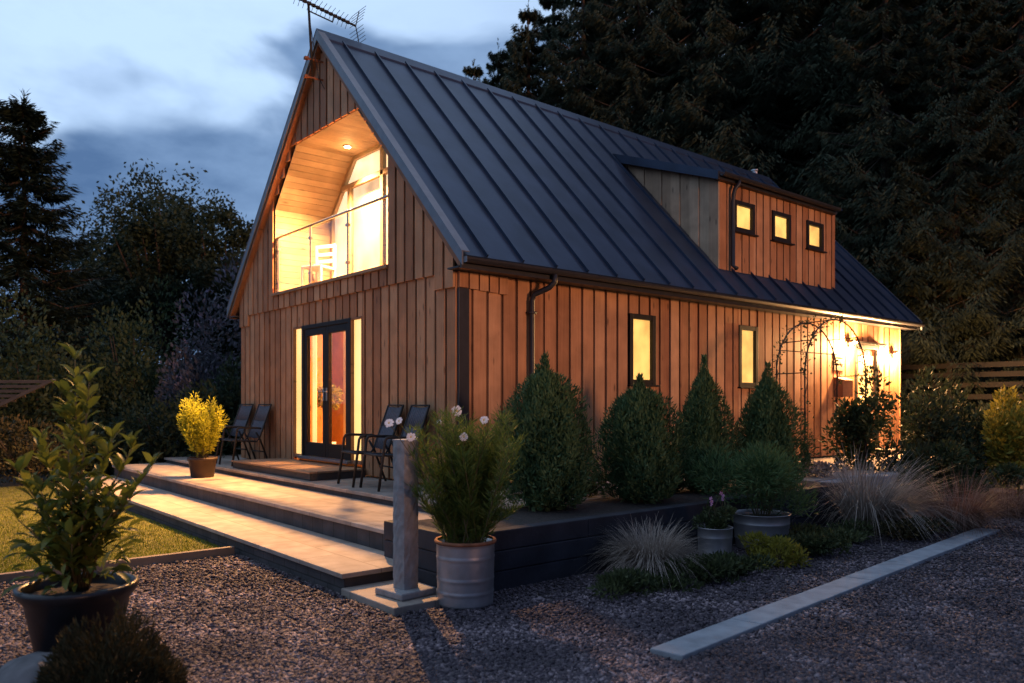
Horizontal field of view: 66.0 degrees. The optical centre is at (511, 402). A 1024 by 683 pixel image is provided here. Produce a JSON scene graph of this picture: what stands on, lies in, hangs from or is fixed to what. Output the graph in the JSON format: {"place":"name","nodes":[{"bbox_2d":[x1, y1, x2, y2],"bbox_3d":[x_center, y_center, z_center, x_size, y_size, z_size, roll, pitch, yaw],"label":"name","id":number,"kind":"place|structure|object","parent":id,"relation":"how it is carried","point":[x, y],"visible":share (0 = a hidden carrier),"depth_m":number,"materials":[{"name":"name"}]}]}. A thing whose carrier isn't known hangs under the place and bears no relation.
{"place":"outdoors","nodes":[
{"label":"outdoors","id":0,"kind":"place"},
{"bbox_2d":[0,484,219,572],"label":"lawn","id":1,"kind":"structure","parent":0,"point":[6,491],"depth_m":9.30,"materials":[{"name":"plant"}]},
{"bbox_2d":[317,384,343,443],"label":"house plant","id":2,"kind":"object","parent":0,"point":[336,391],"visible":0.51,"depth_m":13.42,"materials":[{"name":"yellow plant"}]},
{"bbox_2d":[0,0,819,363],"label":"sky","id":3,"kind":"structure","parent":0,"point":[212,85],"materials":[{"name":"blue"}]},
{"bbox_2d":[71,454,917,592],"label":"terrace","id":4,"kind":"structure","parent":0,"point":[329,534],"depth_m":9.01,"materials":[{"name":"stone"}]},
{"bbox_2d":[176,391,228,477],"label":"golden shrub","id":5,"kind":"object","parent":4,"relation":"on","point":[200,434],"visible":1,"depth_m":12.15,"materials":[{"name":"yellow plant"}]},
{"bbox_2d":[205,404,253,463],"bbox_3d":[-5.103,0.555,14.196,0.731,1.047,0.576,0,0,-44],"label":"patio chair","id":6,"kind":"object","parent":4,"relation":"on","point":[243,415],"visible":0.57,"depth_m":14.36,"materials":[{"name":"black metal"}]},
{"bbox_2d":[219,404,271,465],"bbox_3d":[-4.587,0.555,13.582,0.731,1.047,0.576,0,0,-42],"label":"patio chair","id":7,"kind":"object","parent":4,"relation":"on","point":[256,428],"visible":0.97,"depth_m":13.65,"materials":[{"name":"black metal"}]},
{"bbox_2d":[231,458,365,480],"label":"step","id":8,"kind":"structure","parent":4,"relation":"on","point":[302,470],"depth_m":11.45,"materials":[{"name":"wood"}]},
{"bbox_2d":[337,404,403,487],"bbox_3d":[-1.846,0.555,10.324,0.731,1.047,0.576,0,0,-32],"label":"patio chair","id":9,"kind":"object","parent":4,"relation":"on","point":[393,413],"visible":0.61,"depth_m":10.40,"materials":[{"name":"black metal"}]},
{"bbox_2d":[359,405,429,491],"bbox_3d":[-1.461,0.555,9.866,0.731,1.047,0.576,0,0,-34],"label":"patio chair","id":10,"kind":"object","parent":4,"relation":"on","point":[415,415],"visible":0.66,"depth_m":9.92,"materials":[{"name":"black metal"}]},
{"bbox_2d":[0,508,1023,682],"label":"gravel","id":11,"kind":"structure","parent":0,"point":[783,655],"depth_m":5.28,"materials":[{"name":"gravel"}]},
{"bbox_2d":[0,652,82,682],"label":"boulder","id":12,"kind":"object","parent":11,"relation":"on","point":[23,669],"visible":0.47,"depth_m":4.03,"materials":[{"name":"stone"}]},
{"bbox_2d":[0,342,163,657],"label":"potted laurel","id":13,"kind":"object","parent":11,"relation":"on","point":[51,602],"visible":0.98,"depth_m":4.67,"materials":[{"name":"plant"}]},
{"bbox_2d":[31,597,190,682],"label":"heather clump","id":14,"kind":"object","parent":11,"relation":"on","point":[116,656],"visible":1,"depth_m":3.97,"materials":[{"name":"green plant"}]},
{"bbox_2d":[0,440,1023,554],"bbox_3d":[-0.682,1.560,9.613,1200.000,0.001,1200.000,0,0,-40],"label":"ground","id":15,"kind":"structure","parent":0,"point":[14,483],"depth_m":15.49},
{"bbox_2d":[0,388,53,471],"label":"bush","id":16,"kind":"object","parent":15,"relation":"on","point":[15,405],"visible":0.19,"depth_m":16.99,"materials":[{"name":"green plant"}]},
{"bbox_2d":[0,379,55,406],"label":"slat fence","id":17,"kind":"object","parent":15,"relation":"on","point":[13,398],"visible":0.91,"depth_m":12.98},
{"bbox_2d":[0,412,96,483],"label":"bush","id":18,"kind":"object","parent":15,"relation":"on","point":[6,452],"visible":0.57,"depth_m":14.80,"materials":[{"name":"green plant"}]},
{"bbox_2d":[0,284,109,469],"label":"bush","id":19,"kind":"object","parent":15,"relation":"on","point":[33,370],"visible":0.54,"depth_m":17.58,"materials":[{"name":"green plant"}]},
{"bbox_2d":[31,232,99,374],"bbox_3d":[-19.987,-2.890,36.600,5.380,9.453,4.854,0,0,-40],"label":"broadleaf tree","id":20,"kind":"object","parent":15,"relation":"on","point":[63,305],"visible":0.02,"depth_m":35.27,"materials":[{"name":"green plant"}]},
{"bbox_2d":[0,87,149,444],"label":"spruce tree","id":21,"kind":"object","parent":15,"relation":"on","point":[18,158],"visible":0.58,"depth_m":23.65,"materials":[{"name":"green plant"}]},
{"bbox_2d":[15,414,152,479],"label":"bush","id":22,"kind":"object","parent":15,"relation":"on","point":[100,431],"visible":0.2,"depth_m":15.52,"materials":[{"name":"green plant"}]},
{"bbox_2d":[37,315,132,430],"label":"bush","id":23,"kind":"object","parent":15,"relation":"on","point":[88,351],"visible":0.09,"depth_m":19.78,"materials":[{"name":"green plant"}]},
{"bbox_2d":[56,223,161,417],"bbox_3d":[-16.652,-3.035,33.105,4.718,9.743,5.757,0,0,-40],"label":"broadleaf tree","id":24,"kind":"object","parent":15,"relation":"on","point":[110,269],"visible":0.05,"depth_m":31.70,"materials":[{"name":"green plant"}]},
{"bbox_2d":[0,546,234,582],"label":"lawn edging","id":25,"kind":"object","parent":15,"relation":"on","point":[157,559],"visible":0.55,"depth_m":7.49,"materials":[{"name":"concrete"}]},
{"bbox_2d":[9,352,233,423],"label":"distant wood","id":26,"kind":"object","parent":15,"relation":"on","point":[161,372],"depth_m":44.35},
{"bbox_2d":[72,274,195,463],"bbox_3d":[-9.054,-0.795,19.052,2.976,4.926,3.243,0,0,-40],"label":"bush","id":27,"kind":"object","parent":15,"relation":"on","point":[129,369],"visible":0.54,"depth_m":18.81,"materials":[{"name":"green plant"}]},
{"bbox_2d":[63,158,241,394],"bbox_3d":[-13.670,-3.805,30.983,6.310,11.285,7.339,0,0,-10],"label":"broadleaf tree","id":28,"kind":"object","parent":15,"relation":"on","point":[138,230],"visible":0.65,"depth_m":29.51,"materials":[{"name":"green plant"}]},
{"bbox_2d":[101,379,240,475],"bbox_3d":[-6.890,0.555,16.013,2.862,2.097,3.460,0,0,-40],"label":"bush","id":29,"kind":"object","parent":15,"relation":"on","point":[170,436],"visible":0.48,"depth_m":15.74,"materials":[{"name":"green plant"}]},
{"bbox_2d":[142,249,244,461],"bbox_3d":[-6.951,-0.969,17.876,2.827,5.130,2.235,0,0,-40],"label":"bush","id":30,"kind":"object","parent":15,"relation":"on","point":[188,372],"visible":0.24,"depth_m":17.64,"materials":[{"name":"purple plant"}]},
{"bbox_2d":[145,189,253,365],"bbox_3d":[-11.166,-3.018,30.026,5.078,9.710,5.348,0,0,-40],"label":"broadleaf tree","id":31,"kind":"object","parent":15,"relation":"on","point":[200,276],"visible":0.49,"depth_m":29.09,"materials":[{"name":"green plant"}]},
{"bbox_2d":[191,350,240,455],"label":"bush","id":32,"kind":"object","parent":15,"relation":"on","point":[231,379],"visible":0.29,"depth_m":16.18,"materials":[{"name":"green plant"}]},
{"bbox_2d":[215,249,243,320],"bbox_3d":[-11.107,-2.974,34.601,5.948,9.623,5.888,0,0,-40],"label":"broadleaf tree","id":33,"kind":"object","parent":15,"relation":"on","point":[232,263],"visible":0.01,"depth_m":32.66,"materials":[{"name":"green plant"}]},
{"bbox_2d":[462,60,488,83],"bbox_3d":[-1.648,-6.364,32.990,8.017,16.292,7.150,0,0,-37],"label":"forest conifer","id":34,"kind":"object","parent":15,"relation":"on","point":[475,72],"visible":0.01,"depth_m":32.87,"materials":[{"name":"green plant"}]},
{"bbox_2d":[483,38,514,89],"bbox_3d":[-1.117,-7.386,36.082,7.839,18.486,9.239,0,0,-31],"label":"forest conifer","id":35,"kind":"object","parent":15,"relation":"on","point":[498,58],"visible":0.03,"depth_m":35.73,"materials":[{"name":"green plant"}]},
{"bbox_2d":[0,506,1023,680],"bbox_3d":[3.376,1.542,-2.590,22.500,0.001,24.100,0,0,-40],"label":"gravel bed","id":36,"kind":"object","parent":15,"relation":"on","point":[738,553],"depth_m":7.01,"materials":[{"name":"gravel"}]},
{"bbox_2d":[341,580,439,615],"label":"stone slab","id":37,"kind":"structure","parent":36,"relation":"on","point":[365,594],"depth_m":5.93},
{"bbox_2d":[375,439,435,600],"bbox_3d":[-0.822,0.886,6.097,0.340,1.196,0.340,0,0,44],"label":"granite post","id":38,"kind":"object","parent":37,"relation":"on","point":[405,585],"visible":0.94,"depth_m":6.03,"materials":[{"name":"stone"}]},
{"bbox_2d":[385,401,526,609],"bbox_3d":[-0.378,0.757,6.004,1.024,1.546,0.775,0,0,11],"label":"potted plant","id":39,"kind":"object","parent":36,"relation":"on","point":[467,499],"visible":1,"depth_m":5.87,"materials":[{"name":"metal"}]},
{"bbox_2d":[384,482,857,590],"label":"retaining wall","id":40,"kind":"structure","parent":36,"relation":"on","point":[532,553],"depth_m":6.99,"materials":[{"name":"wood"}]},
{"bbox_2d":[418,479,830,528],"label":"planting soil","id":41,"kind":"structure","parent":40,"relation":"in","point":[523,516],"depth_m":8.04,"materials":[{"name":"soil"}]},
{"bbox_2d":[489,352,601,511],"bbox_3d":[0.376,0.310,8.001,1.274,1.679,1.318,0,0,-40],"label":"conifer shrub","id":42,"kind":"object","parent":41,"relation":"on","point":[550,466],"visible":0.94,"depth_m":7.72,"materials":[{"name":"green plant"}]},
{"bbox_2d":[570,474,610,496],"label":"plant","id":43,"kind":"object","parent":41,"relation":"on","point":[592,488],"visible":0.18,"depth_m":8.81,"materials":[{"name":"green plant"}]},
{"bbox_2d":[584,373,696,503],"bbox_3d":[1.430,0.416,8.646,1.215,1.501,1.256,0,0,-40],"label":"conifer shrub","id":44,"kind":"object","parent":41,"relation":"on","point":[639,463],"visible":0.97,"depth_m":8.36,"materials":[{"name":"green plant"}]},
{"bbox_2d":[668,476,693,494],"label":"plant","id":45,"kind":"object","parent":41,"relation":"on","point":[680,486],"visible":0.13,"depth_m":9.30,"materials":[{"name":"green plant"}]},
{"bbox_2d":[668,354,745,492],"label":"conifer shrub","id":46,"kind":"object","parent":41,"relation":"on","point":[702,407],"visible":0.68,"depth_m":9.32,"materials":[{"name":"green plant"}]},
{"bbox_2d":[731,361,820,488],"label":"conifer shrub","id":47,"kind":"object","parent":41,"relation":"on","point":[765,417],"visible":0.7,"depth_m":9.70,"materials":[{"name":"green plant"}]},
{"bbox_2d":[585,565,666,600],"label":"plant","id":48,"kind":"object","parent":36,"relation":"on","point":[617,579],"visible":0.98,"depth_m":6.26,"materials":[{"name":"green plant"}]},
{"bbox_2d":[578,511,724,590],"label":"ornamental grass","id":49,"kind":"object","parent":36,"relation":"on","point":[644,552],"depth_m":6.87,"materials":[{"name":"plant"}]},
{"bbox_2d":[640,568,704,592],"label":"plant","id":50,"kind":"object","parent":36,"relation":"on","point":[673,580],"visible":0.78,"depth_m":6.42,"materials":[{"name":"green plant"}]},
{"bbox_2d":[646,552,744,584],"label":"plant","id":51,"kind":"object","parent":36,"relation":"on","point":[710,562],"visible":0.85,"depth_m":6.64,"materials":[{"name":"green plant"}]},
{"bbox_2d":[691,491,737,555],"bbox_3d":[1.973,1.195,7.537,0.392,0.670,0.521,0,0,-40],"label":"flower pot","id":52,"kind":"object","parent":36,"relation":"on","point":[716,529],"visible":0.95,"depth_m":7.49,"materials":[{"name":"metal"}]},
{"bbox_2d":[708,549,776,579],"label":"plant","id":53,"kind":"object","parent":36,"relation":"on","point":[743,565],"visible":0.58,"depth_m":6.89,"materials":[{"name":"green plant"}]},
{"bbox_2d":[679,439,818,550],"bbox_3d":[2.532,0.938,8.397,1.465,1.185,1.485,0,0,-40],"label":"potted plant","id":54,"kind":"object","parent":36,"relation":"on","point":[748,471],"visible":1,"depth_m":8.17,"materials":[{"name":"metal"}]},
{"bbox_2d":[737,530,811,568],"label":"plant","id":55,"kind":"object","parent":36,"relation":"on","point":[786,554],"visible":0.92,"depth_m":7.30,"materials":[{"name":"green plant"}]},
{"bbox_2d":[772,530,838,556],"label":"plant","id":56,"kind":"object","parent":36,"relation":"on","point":[812,543],"visible":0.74,"depth_m":7.76,"materials":[{"name":"green plant"}]},
{"bbox_2d":[650,528,999,660],"bbox_3d":[3.310,1.557,7.092,6.686,0.106,0.235,0,0,-44],"label":"path edging","id":57,"kind":"object","parent":36,"relation":"on","point":[687,646],"visible":0.68,"depth_m":5.95,"materials":[{"name":"concrete"}]},
{"bbox_2d":[789,521,865,554],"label":"plant","id":58,"kind":"object","parent":36,"relation":"on","point":[809,527],"visible":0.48,"depth_m":8.08,"materials":[{"name":"green plant"}]},
{"bbox_2d":[822,517,875,544],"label":"plant","id":59,"kind":"object","parent":36,"relation":"on","point":[847,526],"visible":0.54,"depth_m":8.65,"materials":[{"name":"green plant"}]},
{"bbox_2d":[818,469,932,501],"bbox_3d":[5.519,1.297,11.810,3.220,0.507,0.256,0,0,-40],"label":"stone border","id":60,"kind":"object","parent":36,"relation":"on","point":[876,475],"visible":0.08,"depth_m":11.58,"materials":[{"name":"stone"}]},
{"bbox_2d":[784,445,993,550],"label":"ornamental grass","id":61,"kind":"object","parent":36,"relation":"on","point":[857,502],"depth_m":9.14,"materials":[{"name":"plant"}]},
{"bbox_2d":[860,515,954,539],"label":"plant","id":62,"kind":"object","parent":36,"relation":"on","point":[907,532],"visible":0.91,"depth_m":8.70,"materials":[{"name":"green plant"}]},
{"bbox_2d":[896,460,1023,543],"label":"ornamental grass","id":63,"kind":"object","parent":36,"relation":"on","point":[977,506],"depth_m":9.39,"materials":[{"name":"plant"}]},
{"bbox_2d":[963,473,1023,518],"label":"ornamental grass","id":64,"kind":"object","parent":36,"relation":"on","point":[1020,506],"depth_m":10.47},
{"bbox_2d":[500,0,561,105],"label":"forest conifer","id":65,"kind":"object","parent":15,"relation":"on","point":[522,55],"visible":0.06,"depth_m":31.73,"materials":[{"name":"green plant"}]},
{"bbox_2d":[521,0,591,111],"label":"forest conifer","id":66,"kind":"object","parent":15,"relation":"on","point":[554,20],"visible":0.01,"depth_m":37.65,"materials":[{"name":"green plant"}]},
{"bbox_2d":[227,28,924,483],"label":"timber house","id":67,"kind":"structure","parent":15,"relation":"on","point":[493,244],"depth_m":12.60,"materials":[{"name":"brown wood"}]},
{"bbox_2d":[304,326,325,456],"bbox_3d":[-3.128,-0.157,12.504,0.121,2.030,0.737,0,0,-40],"label":"door","id":68,"kind":"structure","parent":67,"relation":"in","point":[310,448],"depth_m":12.68,"materials":[{"name":"black metal"}]},
{"bbox_2d":[301,244,335,285],"bbox_3d":[-3.339,-2.310,13.624,0.420,0.880,0.420,0,0,25],"label":"balcony chair","id":69,"kind":"object","parent":67,"relation":"on","point":[317,269],"visible":0.85,"depth_m":13.71,"materials":[{"name":"white paint"}]},
{"bbox_2d":[293,0,365,89],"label":"tv aerial","id":70,"kind":"object","parent":67,"relation":"attached to","point":[321,9],"visible":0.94,"depth_m":12.12,"materials":[{"name":"black metal"}]},
{"bbox_2d":[323,323,347,459],"bbox_3d":[-2.649,-0.157,11.934,0.121,2.030,0.737,0,0,-40],"label":"door","id":71,"kind":"structure","parent":67,"relation":"in","point":[332,450],"depth_m":12.14,"materials":[{"name":"black metal"}]},
{"bbox_2d":[627,313,659,386],"bbox_3d":[1.964,-0.771,11.819,0.670,1.079,0.120,0,0,-40],"label":"window","id":72,"kind":"structure","parent":67,"relation":"in","point":[641,328],"depth_m":11.87,"materials":[{"name":"yellow glass"}]},
{"bbox_2d":[735,199,758,236],"bbox_3d":[4.076,-3.216,13.813,0.710,0.568,0.120,0,0,-40],"label":"window","id":73,"kind":"structure","parent":67,"relation":"in","point":[744,211],"depth_m":13.86,"materials":[{"name":"yellow glass"}]},
{"bbox_2d":[738,325,757,388],"bbox_3d":[4.083,-0.771,13.602,0.650,1.079,0.120,0,0,-40],"label":"window","id":74,"kind":"structure","parent":67,"relation":"in","point":[747,335],"depth_m":13.64,"materials":[{"name":"yellow glass"}]},
{"bbox_2d":[770,210,794,245],"bbox_3d":[4.990,-3.216,14.582,0.700,0.568,0.120,0,0,-40],"label":"window","id":75,"kind":"structure","parent":67,"relation":"in","point":[780,222],"depth_m":14.61,"materials":[{"name":"yellow glass"}]},
{"bbox_2d":[805,220,826,253],"bbox_3d":[5.909,-3.216,15.354,0.700,0.568,0.120,0,0,-40],"label":"window","id":76,"kind":"structure","parent":67,"relation":"in","point":[814,230],"depth_m":15.39,"materials":[{"name":"yellow glass"}]},
{"bbox_2d":[834,351,843,371],"bbox_3d":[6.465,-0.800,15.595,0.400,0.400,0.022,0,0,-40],"label":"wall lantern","id":77,"kind":"object","parent":67,"relation":"attached to","point":[839,355],"visible":0.88,"depth_m":15.59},
{"bbox_2d":[834,377,853,396],"bbox_3d":[6.540,-0.299,15.536,0.440,0.398,0.208,0,0,-40],"label":"letter box","id":78,"kind":"object","parent":67,"relation":"attached to","point":[845,388],"visible":0.94,"depth_m":15.45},
{"bbox_2d":[847,339,855,349],"bbox_3d":[6.799,-1.150,15.787,0.136,0.220,0.154,0,0,-40],"label":"wall lamp","id":79,"kind":"object","parent":67,"relation":"attached to","point":[850,342],"visible":0.98,"depth_m":15.78,"materials":[{"name":"glass"}]},
{"bbox_2d":[857,349,874,446],"bbox_3d":[7.337,-0.066,16.359,0.850,2.058,0.119,0,0,-40],"label":"door","id":80,"kind":"structure","parent":67,"relation":"in","point":[869,355],"depth_m":16.36,"materials":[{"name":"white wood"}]},
{"bbox_2d":[890,351,898,360],"bbox_3d":[8.268,-1.000,17.023,0.136,0.220,0.154,0,0,-40],"label":"wall lamp","id":81,"kind":"object","parent":67,"relation":"attached to","point":[895,353],"visible":1,"depth_m":17.01,"materials":[{"name":"glass"}]},
{"bbox_2d":[540,0,652,138],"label":"forest conifer","id":82,"kind":"object","parent":15,"relation":"on","point":[580,25],"visible":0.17,"depth_m":30.55,"materials":[{"name":"green plant"}]},
{"bbox_2d":[574,0,707,149],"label":"forest conifer","id":83,"kind":"object","parent":15,"relation":"on","point":[639,11],"visible":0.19,"depth_m":29.28,"materials":[{"name":"green plant"}]},
{"bbox_2d":[619,0,784,176],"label":"forest conifer","id":84,"kind":"object","parent":15,"relation":"on","point":[699,34],"visible":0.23,"depth_m":28.20,"materials":[{"name":"green plant"}]},
{"bbox_2d":[667,0,902,278],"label":"forest conifer","id":85,"kind":"object","parent":15,"relation":"on","point":[763,53],"visible":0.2,"depth_m":26.81,"materials":[{"name":"green plant"}]},
{"bbox_2d":[736,0,948,439],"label":"forest conifer","id":86,"kind":"object","parent":15,"relation":"on","point":[822,33],"visible":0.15,"depth_m":26.34,"materials":[{"name":"green plant"}]},
{"bbox_2d":[862,438,947,495],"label":"shrub","id":87,"kind":"object","parent":15,"relation":"on","point":[918,449],"visible":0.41,"depth_m":12.19,"materials":[{"name":"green plant"}]},
{"bbox_2d":[799,0,1023,448],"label":"forest conifer","id":88,"kind":"object","parent":15,"relation":"on","point":[886,68],"visible":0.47,"depth_m":22.67,"materials":[{"name":"green plant"}]},
{"bbox_2d":[879,365,989,498],"bbox_3d":[7.001,0.492,13.002,1.649,2.264,1.404,0,0,39],"label":"shrub","id":89,"kind":"object","parent":15,"relation":"on","point":[929,425],"visible":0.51,"depth_m":12.97,"materials":[{"name":"green plant"}]},
{"bbox_2d":[897,436,996,503],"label":"shrub","id":90,"kind":"object","parent":15,"relation":"on","point":[959,458],"visible":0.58,"depth_m":11.89,"materials":[{"name":"green plant"}]},
{"bbox_2d":[877,0,1023,450],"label":"forest conifer","id":91,"kind":"object","parent":15,"relation":"on","point":[956,15],"visible":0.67,"depth_m":21.15,"materials":[{"name":"green plant"}]},
{"bbox_2d":[915,378,995,493],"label":"shrub","id":92,"kind":"object","parent":15,"relation":"on","point":[977,418],"visible":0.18,"depth_m":13.41,"materials":[{"name":"green plant"}]},
{"bbox_2d":[901,360,1023,440],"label":"rail fence","id":93,"kind":"object","parent":15,"relation":"on","point":[982,374],"visible":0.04,"depth_m":19.91,"materials":[{"name":"wood"}]},
{"bbox_2d":[980,383,1023,495],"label":"shrub","id":94,"kind":"object","parent":15,"relation":"on","point":[1005,424],"visible":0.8,"depth_m":12.44,"materials":[{"name":"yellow plant"}]},
{"bbox_2d":[984,461,1023,503],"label":"shrub","id":95,"kind":"object","parent":15,"relation":"on","point":[1010,470],"visible":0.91,"depth_m":11.18,"materials":[{"name":"plant"}]},
{"bbox_2d":[792,457,1017,481],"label":"path","id":96,"kind":"structure","parent":0,"point":[817,478],"depth_m":11.59,"materials":[{"name":"stone"}]},
{"bbox_2d":[772,313,872,477],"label":"rose arch","id":97,"kind":"structure","parent":96,"relation":"on","point":[820,327],"depth_m":11.95,"materials":[{"name":"black metal"}]},
{"bbox_2d":[797,459,849,476],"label":"plant","id":98,"kind":"object","parent":96,"relation":"on","point":[821,464],"visible":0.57,"depth_m":11.28,"materials":[{"name":"green plant"}]},
{"bbox_2d":[819,364,896,469],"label":"shrub","id":99,"kind":"object","parent":96,"relation":"on","point":[850,424],"visible":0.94,"depth_m":12.47,"materials":[{"name":"green plant"}]},
{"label":"hillside","id":100,"kind":"structure","parent":0,"visible":0},
{"bbox_2d":[496,28,530,92],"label":"forest conifer","id":101,"kind":"object","parent":100,"relation":"on","point":[509,51],"visible":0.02,"depth_m":43.61,"materials":[{"name":"green plant"}]},
{"bbox_2d":[544,0,652,127],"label":"forest conifer","id":102,"kind":"object","parent":100,"relation":"on","point":[608,4],"visible":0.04,"depth_m":36.40,"materials":[{"name":"green plant"}]},
{"bbox_2d":[597,0,722,151],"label":"forest conifer","id":103,"kind":"object","parent":100,"relation":"on","point":[652,13],"depth_m":35.41,"materials":[{"name":"green plant"}]},
{"bbox_2d":[661,0,804,175],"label":"forest conifer","id":104,"kind":"object","parent":100,"relation":"on","point":[725,68],"depth_m":33.03,"materials":[{"name":"green plant"}]},
{"bbox_2d":[724,0,860,243],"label":"forest conifer","id":105,"kind":"object","parent":100,"relation":"on","point":[803,35],"visible":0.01,"depth_m":30.75,"materials":[{"name":"green plant"}]},
{"bbox_2d":[780,0,1023,417],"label":"forest conifer","id":106,"kind":"object","parent":100,"relation":"on","point":[831,82],"visible":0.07,"depth_m":25.05,"materials":[{"name":"green plant"}]},
{"bbox_2d":[836,0,1023,393],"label":"forest conifer","id":107,"kind":"object","parent":100,"relation":"on","point":[877,230],"visible":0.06,"depth_m":21.68,"materials":[{"name":"green plant"}]},
{"bbox_2d":[903,0,1023,445],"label":"forest conifer","id":108,"kind":"object","parent":100,"relation":"on","point":[1001,20],"visible":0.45,"depth_m":21.10,"materials":[{"name":"green plant"}]},
{"bbox_2d":[983,0,1016,388],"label":"forest conifer","id":109,"kind":"object","parent":100,"relation":"on","point":[1001,134],"visible":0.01,"depth_m":24.52,"materials":[{"name":"green plant"}]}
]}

